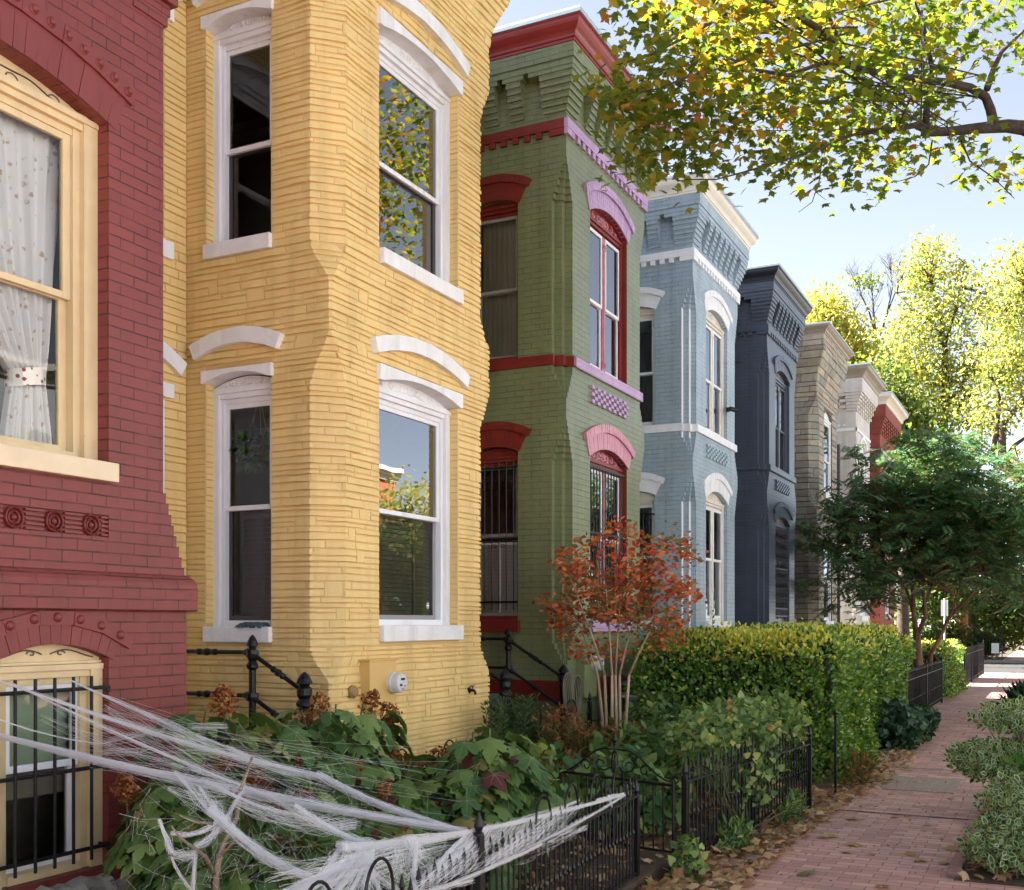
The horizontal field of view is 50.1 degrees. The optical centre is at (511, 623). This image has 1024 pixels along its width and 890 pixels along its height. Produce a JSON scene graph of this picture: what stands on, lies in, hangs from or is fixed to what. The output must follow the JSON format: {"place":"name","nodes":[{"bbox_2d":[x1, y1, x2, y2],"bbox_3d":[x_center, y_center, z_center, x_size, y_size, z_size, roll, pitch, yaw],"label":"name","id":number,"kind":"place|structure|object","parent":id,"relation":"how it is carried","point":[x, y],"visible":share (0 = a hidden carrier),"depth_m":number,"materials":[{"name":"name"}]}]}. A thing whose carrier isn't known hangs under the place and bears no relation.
{"place":"outdoors","nodes":[
{"label":"outdoors","id":0,"kind":"place"},
{"bbox_2d":[381,675,963,889],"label":"front gardens","id":1,"kind":"object","parent":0,"point":[654,869],"depth_m":8.02,"materials":[{"name":"soil"}]},
{"bbox_2d":[0,0,197,889],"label":"row house","id":2,"kind":"structure","parent":1,"relation":"on","point":[98,591],"depth_m":6.40,"materials":[{"name":"brick"}]},
{"bbox_2d":[0,112,58,443],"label":"lace curtain","id":3,"kind":"object","parent":2,"relation":"hanging from","point":[29,186],"visible":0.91,"depth_m":6.22,"materials":[{"name":"fabric"}]},
{"bbox_2d":[0,55,98,459],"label":"window","id":4,"kind":"structure","parent":2,"relation":"in","point":[23,98],"depth_m":6.37,"materials":[{"name":"beige paint"}]},
{"bbox_2d":[0,644,103,889],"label":"window","id":5,"kind":"structure","parent":2,"relation":"in","point":[43,663],"depth_m":6.25,"materials":[{"name":"beige paint"}]},
{"bbox_2d":[102,747,294,889],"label":"hydrangea shrub","id":6,"kind":"object","parent":1,"relation":"on","point":[128,851],"visible":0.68,"depth_m":5.45,"materials":[{"name":"green plant"}]},
{"bbox_2d":[171,757,252,889],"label":"bare shrub","id":7,"kind":"object","parent":1,"relation":"on","point":[215,870],"visible":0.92,"depth_m":4.86,"materials":[{"name":"grey plant"}]},
{"bbox_2d":[126,684,345,874],"bbox_3d":[-1.620,1.067,6.377,1.188,1.461,1.279,0,0,-19],"label":"hydrangea shrub","id":8,"kind":"object","parent":1,"relation":"on","point":[264,722],"visible":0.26,"depth_m":6.17,"materials":[{"name":"green plant"}]},
{"bbox_2d":[186,635,312,771],"bbox_3d":[-2.377,0.892,7.969,1.524,1.615,1.195,0,0,27],"label":"railing","id":9,"kind":"object","parent":1,"relation":"on","point":[303,687],"visible":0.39,"depth_m":8.31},
{"bbox_2d":[163,0,509,766],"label":"row house","id":10,"kind":"structure","parent":1,"relation":"on","point":[321,236],"depth_m":8.97,"materials":[{"name":"brick"}]},
{"bbox_2d":[163,399,164,492],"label":"window","id":11,"kind":"structure","parent":10,"relation":"in","point":[163,399],"depth_m":8.77,"materials":[{"name":"white paint"}]},
{"bbox_2d":[212,376,270,626],"bbox_3d":[-2.130,-0.993,8.940,0.664,2.036,0.187,0,0,27],"label":"window","id":12,"kind":"structure","parent":10,"relation":"in","point":[245,392],"depth_m":9.00,"materials":[{"name":"white paint"}]},
{"bbox_2d":[212,16,270,242],"bbox_3d":[-2.142,-4.002,8.916,0.664,1.838,0.133,0,0,27],"label":"window","id":13,"kind":"structure","parent":10,"relation":"in","point":[252,34],"depth_m":9.00,"materials":[{"name":"white paint"}]},
{"bbox_2d":[228,407,269,476],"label":"hanging plant","id":14,"kind":"object","parent":10,"relation":"hanging from","point":[259,452],"visible":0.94,"depth_m":9.06,"materials":[{"name":"green plant"}]},
{"bbox_2d":[235,622,269,628],"bbox_3d":[-2.067,0.015,8.728,0.260,0.058,0.130,0,0,27],"label":"cloth rag","id":15,"kind":"object","parent":10,"relation":"on","point":[251,624],"visible":1,"depth_m":8.69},
{"bbox_2d":[379,381,450,624],"bbox_3d":[-0.918,-1.036,9.640,0.134,2.102,1.304,0,0,27],"label":"window","id":16,"kind":"structure","parent":10,"relation":"in","point":[414,549],"depth_m":9.85,"materials":[{"name":"white paint"}]},
{"bbox_2d":[379,35,450,282],"bbox_3d":[-0.918,-4.045,9.640,0.134,1.904,1.304,0,0,27],"label":"window","id":17,"kind":"structure","parent":10,"relation":"in","point":[393,59],"depth_m":10.10,"materials":[{"name":"white paint"}]},
{"bbox_2d":[181,739,499,889],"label":"hydrangea shrub","id":18,"kind":"object","parent":1,"relation":"on","point":[317,850],"visible":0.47,"depth_m":5.34,"materials":[{"name":"green plant"}]},
{"bbox_2d":[265,689,422,853],"bbox_3d":[-1.069,1.100,7.086,1.025,1.343,1.829,0,0,-4],"label":"hydrangea shrub","id":19,"kind":"object","parent":1,"relation":"on","point":[356,733],"visible":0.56,"depth_m":6.85,"materials":[{"name":"green plant"}]},
{"bbox_2d":[353,739,474,879],"bbox_3d":[-0.441,1.278,7.286,0.939,1.017,2.131,0,0,27],"label":"hydrangea shrub","id":20,"kind":"object","parent":1,"relation":"on","point":[429,804],"visible":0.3,"depth_m":6.77,"materials":[{"name":"green plant"}]},
{"bbox_2d":[308,765,639,889],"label":"iron fence","id":21,"kind":"object","parent":1,"relation":"on","point":[479,879],"visible":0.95,"depth_m":6.20,"materials":[{"name":"metal"}]},
{"bbox_2d":[0,680,625,889],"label":"cobweb decoration","id":22,"kind":"object","parent":21,"relation":"attached to","point":[363,849],"visible":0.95,"depth_m":5.15,"materials":[{"name":"white fabric"}]},
{"bbox_2d":[409,723,572,889],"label":"hydrangea shrub","id":23,"kind":"object","parent":1,"relation":"on","point":[494,782],"visible":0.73,"depth_m":6.99,"materials":[{"name":"green plant"}]},
{"bbox_2d":[488,693,501,725],"bbox_3d":[-0.489,1.208,11.286,0.735,0.984,0.620,0,0,21],"label":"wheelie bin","id":24,"kind":"object","parent":1,"relation":"on","point":[491,696],"visible":0.08,"depth_m":11.18,"materials":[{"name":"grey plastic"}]},
{"bbox_2d":[480,692,557,754],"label":"rosemary bush","id":25,"kind":"object","parent":1,"relation":"on","point":[518,725],"visible":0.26,"depth_m":10.44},
{"bbox_2d":[479,627,568,760],"bbox_3d":[-0.388,0.870,11.859,1.604,1.660,1.597,0,0,27],"label":"iron stoop","id":26,"kind":"object","parent":1,"relation":"on","point":[504,681],"visible":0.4,"depth_m":12.28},
{"bbox_2d":[562,672,582,717],"bbox_3d":[0.671,0.792,12.113,0.130,0.505,0.311,0,0,27],"label":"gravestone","id":27,"kind":"object","parent":26,"relation":"hanging from","point":[572,681],"visible":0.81,"depth_m":12.04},
{"bbox_2d":[503,731,580,848],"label":"garden plant","id":28,"kind":"object","parent":1,"relation":"on","point":[543,746],"visible":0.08,"depth_m":8.65,"materials":[{"name":"green plant"}]},
{"bbox_2d":[527,715,596,805],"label":"perennial","id":29,"kind":"object","parent":1,"relation":"on","point":[581,743],"visible":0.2,"depth_m":10.28,"materials":[{"name":"green plant"}]},
{"bbox_2d":[529,702,610,787],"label":"perennial","id":30,"kind":"object","parent":1,"relation":"on","point":[562,717],"visible":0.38,"depth_m":10.87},
{"bbox_2d":[479,5,672,753],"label":"row house","id":31,"kind":"structure","parent":1,"relation":"on","point":[561,436],"depth_m":12.75,"materials":[{"name":"brick"}]},
{"bbox_2d":[479,449,517,619],"bbox_3d":[-0.162,-1.051,12.942,0.643,2.021,0.152,0,0,27],"label":"window","id":32,"kind":"structure","parent":31,"relation":"in","point":[494,455],"depth_m":12.96,"materials":[{"name":"red paint"}]},
{"bbox_2d":[479,203,517,360],"bbox_3d":[-0.147,-4.033,12.972,0.643,1.916,0.219,0,0,27],"label":"window","id":33,"kind":"structure","parent":31,"relation":"in","point":[499,297],"depth_m":13.04,"materials":[{"name":"red paint"}]},
{"bbox_2d":[590,450,622,619],"bbox_3d":[1.105,-1.096,13.655,0.134,2.112,1.244,0,0,27],"label":"window","id":34,"kind":"structure","parent":31,"relation":"in","point":[599,458],"depth_m":13.63,"materials":[{"name":"red paint"}]},
{"bbox_2d":[590,210,622,381],"bbox_3d":[1.105,-4.079,13.655,0.134,2.007,1.244,0,0,27],"label":"window","id":35,"kind":"structure","parent":31,"relation":"in","point":[603,233],"depth_m":13.68,"materials":[{"name":"red paint"}]},
{"bbox_2d":[528,691,632,744],"bbox_3d":[0.815,1.269,11.778,0.050,1.062,2.628,0,0,31],"label":"hoop edging","id":36,"kind":"object","parent":1,"relation":"on","point":[589,709],"visible":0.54,"depth_m":11.80,"materials":[{"name":"black metal"}]},
{"bbox_2d":[381,771,781,889],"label":"leaf litter","id":37,"kind":"object","parent":1,"relation":"on","point":[647,844],"visible":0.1,"depth_m":8.21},
{"bbox_2d":[559,733,678,853],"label":"garden gate","id":38,"kind":"structure","parent":1,"relation":"on","point":[652,783],"depth_m":8.19,"materials":[{"name":"black metal"}]},
{"bbox_2d":[531,515,709,744],"bbox_3d":[1.101,0.295,11.184,2.011,2.813,1.360,0,0,27],"label":"ornamental tree","id":39,"kind":"object","parent":1,"relation":"on","point":[612,604],"visible":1,"depth_m":11.03,"materials":[{"name":"red plant"}]},
{"bbox_2d":[573,714,669,792],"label":"garden plant","id":40,"kind":"object","parent":1,"relation":"on","point":[608,728],"visible":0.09,"depth_m":10.37,"materials":[{"name":"green plant"}]},
{"bbox_2d":[555,714,706,835],"bbox_3d":[1.092,1.306,9.347,1.267,1.004,1.902,0,0,27],"label":"garden plant","id":41,"kind":"object","parent":1,"relation":"on","point":[656,759],"visible":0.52,"depth_m":8.96,"materials":[{"name":"green plant"}]},
{"bbox_2d":[621,678,650,689],"bbox_3d":[1.754,1.188,13.759,0.735,0.984,0.620,0,0,12],"label":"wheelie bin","id":42,"kind":"object","parent":1,"relation":"on","point":[623,682],"visible":0.09,"depth_m":13.53,"materials":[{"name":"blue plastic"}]},
{"bbox_2d":[617,690,680,721],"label":"plant","id":43,"kind":"object","parent":1,"relation":"on","point":[632,698],"visible":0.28,"depth_m":12.71,"materials":[{"name":"green plant"}]},
{"bbox_2d":[608,694,773,787],"bbox_3d":[1.853,1.214,11.289,1.898,0.987,1.078,0,0,40],"label":"garden plant","id":44,"kind":"object","parent":1,"relation":"on","point":[661,715],"visible":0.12,"depth_m":11.40,"materials":[{"name":"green plant"}]},
{"bbox_2d":[640,168,758,677],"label":"row house","id":45,"kind":"structure","parent":1,"relation":"on","point":[693,266],"depth_m":17.02,"materials":[{"name":"brick"}]},
{"bbox_2d":[640,492,654,620],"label":"window","id":46,"kind":"structure","parent":45,"relation":"in","point":[647,500],"depth_m":17.11,"materials":[{"name":"white paint"}]},
{"bbox_2d":[640,308,654,425],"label":"window","id":47,"kind":"structure","parent":45,"relation":"in","point":[646,314],"depth_m":17.10,"materials":[{"name":"glass"}]},
{"bbox_2d":[706,493,723,620],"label":"window","id":48,"kind":"structure","parent":45,"relation":"in","point":[713,504],"depth_m":18.15,"materials":[{"name":"white paint"}]},
{"bbox_2d":[706,311,723,437],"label":"window","id":49,"kind":"structure","parent":45,"relation":"in","point":[713,330],"depth_m":18.12,"materials":[{"name":"white paint"}]},
{"bbox_2d":[623,618,883,784],"bbox_3d":[3.019,0.868,13.521,2.723,1.868,3.095,0,0,27],"label":"clipped hedge","id":50,"kind":"object","parent":1,"relation":"on","point":[821,682],"visible":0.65,"depth_m":12.42,"materials":[{"name":"green plant"}]},
{"bbox_2d":[735,262,812,626],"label":"row house","id":51,"kind":"structure","parent":1,"relation":"on","point":[774,308],"depth_m":21.17,"materials":[{"name":"blue brick"}]},
{"bbox_2d":[735,521,735,620],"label":"window","id":52,"kind":"structure","parent":51,"relation":"in","point":[735,521],"depth_m":21.29,"materials":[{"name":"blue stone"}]},
{"bbox_2d":[735,372,735,462],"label":"window","id":53,"kind":"structure","parent":51,"relation":"in","point":[735,372],"depth_m":21.29,"materials":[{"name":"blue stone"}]},
{"bbox_2d":[775,518,786,621],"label":"window","id":54,"kind":"structure","parent":51,"relation":"in","point":[779,523],"depth_m":22.15,"materials":[{"name":"blue wood"}]},
{"bbox_2d":[775,372,786,471],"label":"window","id":55,"kind":"structure","parent":51,"relation":"in","point":[780,388],"depth_m":22.45,"materials":[{"name":"grey glass"}]},
{"bbox_2d":[729,617,916,753],"bbox_3d":[4.606,0.850,16.763,2.592,1.904,4.987,0,0,27],"label":"clipped hedge","id":56,"kind":"object","parent":1,"relation":"on","point":[889,640],"visible":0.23,"depth_m":16.20,"materials":[{"name":"green plant"}]},
{"bbox_2d":[794,321,853,625],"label":"row house","id":57,"kind":"structure","parent":1,"relation":"on","point":[824,351],"depth_m":25.40,"materials":[{"name":"brick"}]},
{"bbox_2d":[824,534,830,620],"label":"window","id":58,"kind":"structure","parent":57,"relation":"in","point":[827,570],"depth_m":26.84,"materials":[{"name":"white paint"}]},
{"bbox_2d":[824,412,830,492],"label":"window","id":59,"kind":"structure","parent":57,"relation":"in","point":[827,425],"depth_m":26.84,"materials":[{"name":"white paint"}]},
{"bbox_2d":[794,427,1023,694],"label":"garden tree","id":60,"kind":"object","parent":1,"relation":"on","point":[959,512],"visible":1,"depth_m":22.23,"materials":[{"name":"green plant"}]},
{"bbox_2d":[900,638,968,698],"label":"clipped hedge","id":61,"kind":"object","parent":1,"relation":"on","point":[949,652],"visible":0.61,"depth_m":26.33,"materials":[{"name":"green plant"}]},
{"bbox_2d":[495,0,1023,627],"label":"sky","id":62,"kind":"structure","parent":0,"point":[807,243],"materials":[{"name":"blue"}]},
{"bbox_2d":[655,646,1023,889],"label":"sidewalk","id":63,"kind":"structure","parent":0,"point":[867,832],"depth_m":9.43,"materials":[{"name":"brick"}]},
{"bbox_2d":[662,831,709,883],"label":"weed","id":64,"kind":"object","parent":63,"relation":"on","point":[691,865],"visible":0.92,"depth_m":7.58,"materials":[{"name":"green plant"}]},
{"bbox_2d":[681,726,811,859],"bbox_3d":[2.067,1.382,9.288,0.050,0.835,3.031,0,0,32],"label":"iron fence","id":65,"kind":"object","parent":63,"relation":"on","point":[686,779],"visible":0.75,"depth_m":8.95,"materials":[{"name":"metal"}]},
{"bbox_2d":[658,688,812,830],"bbox_3d":[1.969,1.168,9.573,0.833,1.178,2.782,0,0,32],"label":"climbing vine","id":66,"kind":"object","parent":65,"relation":"attached to","point":[729,726],"visible":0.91,"depth_m":9.27,"materials":[{"name":"green plant"}]},
{"bbox_2d":[637,784,858,889],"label":"leaf litter","id":67,"kind":"object","parent":63,"relation":"on","point":[761,844],"visible":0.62,"depth_m":8.39,"materials":[{"name":"plant"}]},
{"bbox_2d":[711,787,809,854],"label":"weed","id":68,"kind":"object","parent":63,"relation":"on","point":[736,833],"visible":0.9,"depth_m":8.73,"materials":[{"name":"green plant"}]},
{"bbox_2d":[709,752,892,889],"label":"stone edging","id":69,"kind":"object","parent":63,"relation":"on","point":[808,819],"visible":0.16,"depth_m":8.96,"materials":[{"name":"concrete"}]},
{"bbox_2d":[833,709,837,792],"bbox_3d":[3.377,1.345,11.428,0.041,0.910,0.041,0,0,4],"label":"fence post","id":70,"kind":"object","parent":63,"relation":"on","point":[835,716],"visible":0.95,"depth_m":11.42,"materials":[{"name":"black metal"}]},
{"bbox_2d":[839,748,881,788],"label":"weed","id":71,"kind":"object","parent":63,"relation":"on","point":[858,768],"visible":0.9,"depth_m":12.19,"materials":[{"name":"brown plant"}]},
{"bbox_2d":[829,747,918,795],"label":"leaf litter","id":72,"kind":"object","parent":63,"relation":"on","point":[892,756],"visible":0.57,"depth_m":13.03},
{"bbox_2d":[870,695,940,750],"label":"ivy","id":73,"kind":"object","parent":63,"relation":"on","point":[908,727],"visible":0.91,"depth_m":15.50,"materials":[{"name":"green plant"}]},
{"bbox_2d":[804,711,1006,846],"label":"leaf litter","id":74,"kind":"object","parent":63,"relation":"on","point":[909,819],"visible":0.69,"depth_m":11.52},
{"bbox_2d":[868,749,960,793],"bbox_3d":[4.910,1.804,13.678,1.076,0.032,4.165,0,0,15],"label":"concrete patch","id":75,"kind":"object","parent":63,"relation":"on","point":[936,785],"visible":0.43,"depth_m":12.20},
{"bbox_2d":[894,656,942,705],"bbox_3d":[7.910,1.259,21.200,0.050,1.082,8.250,0,0,27],"label":"iron fence","id":76,"kind":"object","parent":63,"relation":"on","point":[922,682],"visible":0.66,"depth_m":22.07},
{"bbox_2d":[835,705,1003,819],"bbox_3d":[7.044,1.796,17.073,1.340,0.001,15.192,0,0,27],"label":"paving seam","id":77,"kind":"object","parent":63,"relation":"on","point":[917,815],"visible":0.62,"depth_m":10.35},
{"bbox_2d":[913,703,941,725],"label":"ivy","id":78,"kind":"object","parent":63,"relation":"on","point":[934,713],"visible":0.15,"depth_m":18.76,"materials":[{"name":"green plant"}]},
{"bbox_2d":[946,819,979,877],"bbox_3d":[3.645,1.806,8.797,0.105,0.087,2.357,0,0,27],"label":"brick edging","id":79,"kind":"object","parent":63,"relation":"on","point":[957,863],"visible":0.38,"depth_m":8.08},
{"bbox_2d":[964,640,983,681],"bbox_3d":[14.874,1.184,35.159,0.050,1.232,9.050,0,0,26],"label":"iron fence","id":80,"kind":"object","parent":63,"relation":"on","point":[973,661],"visible":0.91,"depth_m":34.78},
{"bbox_2d":[836,362,886,640],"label":"row house","id":81,"kind":"structure","parent":0,"point":[864,386],"depth_m":30.29,"materials":[{"name":"white paint"}]},
{"bbox_2d":[870,391,908,644],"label":"row house","id":82,"kind":"structure","parent":0,"point":[890,416],"depth_m":34.43,"materials":[{"name":"red brick"}]},
{"bbox_2d":[954,723,1023,886],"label":"planting strip","id":83,"kind":"object","parent":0,"point":[989,876],"visible":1,"depth_m":7.75,"materials":[{"name":"soil"}]},
{"bbox_2d":[568,0,1023,216],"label":"maple tree","id":84,"kind":"object","parent":83,"relation":"on","point":[918,85],"visible":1,"depth_m":8.91,"materials":[{"name":"green plant"}]},
{"bbox_2d":[942,695,1023,790],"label":"variegated shrub","id":85,"kind":"object","parent":83,"relation":"on","point":[987,756],"visible":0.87,"depth_m":10.17,"materials":[{"name":"green plant"}]},
{"bbox_2d":[957,788,1018,881],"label":"leaf litter","id":86,"kind":"object","parent":83,"relation":"on","point":[1001,877],"visible":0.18,"depth_m":7.71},
{"bbox_2d":[954,768,1023,877],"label":"variegated shrub","id":87,"kind":"object","parent":83,"relation":"on","point":[1005,826],"visible":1,"depth_m":7.94,"materials":[{"name":"green plant"}]},
{"bbox_2d":[994,678,1023,707],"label":"shrub","id":88,"kind":"object","parent":83,"relation":"on","point":[1016,690],"visible":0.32,"depth_m":19.38,"materials":[{"name":"green plant"}]},
{"bbox_2d":[1002,738,1023,773],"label":"garden plant","id":89,"kind":"object","parent":83,"relation":"on","point":[1018,760],"visible":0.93,"depth_m":9.76,"materials":[{"name":"green plant"}]},
{"bbox_2d":[963,663,1023,672],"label":"cross street","id":90,"kind":"structure","parent":0,"point":[1003,667],"depth_m":47.77,"materials":[{"name":"asphalt"}]},
{"bbox_2d":[847,349,982,544],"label":"street tree","id":91,"kind":"object","parent":90,"relation":"on","point":[920,404],"visible":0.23,"depth_m":48.44,"materials":[{"name":"green plant"}]},
{"bbox_2d":[941,599,947,639],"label":"street sign","id":92,"kind":"object","parent":90,"relation":"on","point":[944,607],"visible":0.7,"depth_m":43.85,"materials":[{"name":"metal"}]},
{"bbox_2d":[895,411,1010,636],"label":"street tree","id":93,"kind":"object","parent":90,"relation":"on","point":[903,623],"visible":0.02,"depth_m":42.96,"materials":[{"name":"green plant"}]},
{"bbox_2d":[895,527,1014,642],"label":"street tree","id":94,"kind":"object","parent":90,"relation":"on","point":[935,598],"visible":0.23,"depth_m":53.52,"materials":[{"name":"green plant"}]},
{"bbox_2d":[946,233,1023,490],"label":"street tree","id":95,"kind":"object","parent":90,"relation":"on","point":[1011,367],"visible":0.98,"depth_m":50.76,"materials":[{"name":"yellow plant"}]},
{"bbox_2d":[984,643,1022,659],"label":"gardens","id":96,"kind":"object","parent":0,"point":[1007,653],"visible":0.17,"depth_m":63.66,"materials":[{"name":"soil"}]},
{"bbox_2d":[803,264,895,369],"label":"street tree","id":97,"kind":"object","parent":96,"relation":"on","point":[825,309],"visible":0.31,"depth_m":57.49,"materials":[{"name":"yellow plant"}]},
{"bbox_2d":[839,246,918,374],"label":"bare tree","id":98,"kind":"object","parent":96,"relation":"on","point":[862,278],"visible":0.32,"depth_m":68.96,"materials":[{"name":"brown plant"}]},
{"bbox_2d":[861,225,1023,628],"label":"street tree","id":99,"kind":"object","parent":96,"relation":"on","point":[941,380],"visible":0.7,"depth_m":59.29,"materials":[{"name":"yellow plant"}]},
{"bbox_2d":[912,621,977,656],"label":"shrub","id":100,"kind":"object","parent":96,"relation":"on","point":[932,632],"visible":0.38,"depth_m":54.89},
{"bbox_2d":[910,630,1005,659],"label":"shrub","id":101,"kind":"object","parent":96,"relation":"on","point":[987,641],"visible":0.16,"depth_m":54.73,"materials":[{"name":"green plant"}]},
{"bbox_2d":[956,600,967,646],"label":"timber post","id":102,"kind":"object","parent":96,"relation":"on","point":[965,619],"visible":0.12,"depth_m":54.92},
{"bbox_2d":[914,532,1023,651],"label":"street tree","id":103,"kind":"object","parent":96,"relation":"on","point":[1012,621],"visible":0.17,"depth_m":55.72,"materials":[{"name":"green plant"}]},
{"bbox_2d":[947,628,1002,659],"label":"iron fence","id":104,"kind":"object","parent":96,"relation":"on","point":[989,632],"visible":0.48,"depth_m":54.06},
{"bbox_2d":[946,615,1023,656],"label":"shrub","id":105,"kind":"object","parent":96,"relation":"on","point":[1014,640],"visible":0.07,"depth_m":57.98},
{"bbox_2d":[968,625,1001,655],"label":"shrub","id":106,"kind":"object","parent":96,"relation":"on","point":[980,630],"visible":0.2,"depth_m":55.11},
{"bbox_2d":[968,479,1017,631],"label":"street tree","id":107,"kind":"object","parent":96,"relation":"on","point":[973,622],"visible":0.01,"depth_m":56.54,"materials":[{"name":"green plant"}]},
{"bbox_2d":[991,643,998,659],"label":"yard sign","id":108,"kind":"object","parent":96,"relation":"on","point":[994,647],"visible":1,"depth_m":53.76,"materials":[{"name":"white paint"}]},
{"label":"ground","id":109,"kind":"structure","parent":0,"visible":0},
{"bbox_2d":[984,660,1023,673],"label":"kerb","id":110,"kind":"structure","parent":109,"relation":"on","point":[1003,661],"depth_m":53.18,"materials":[{"name":"concrete"}]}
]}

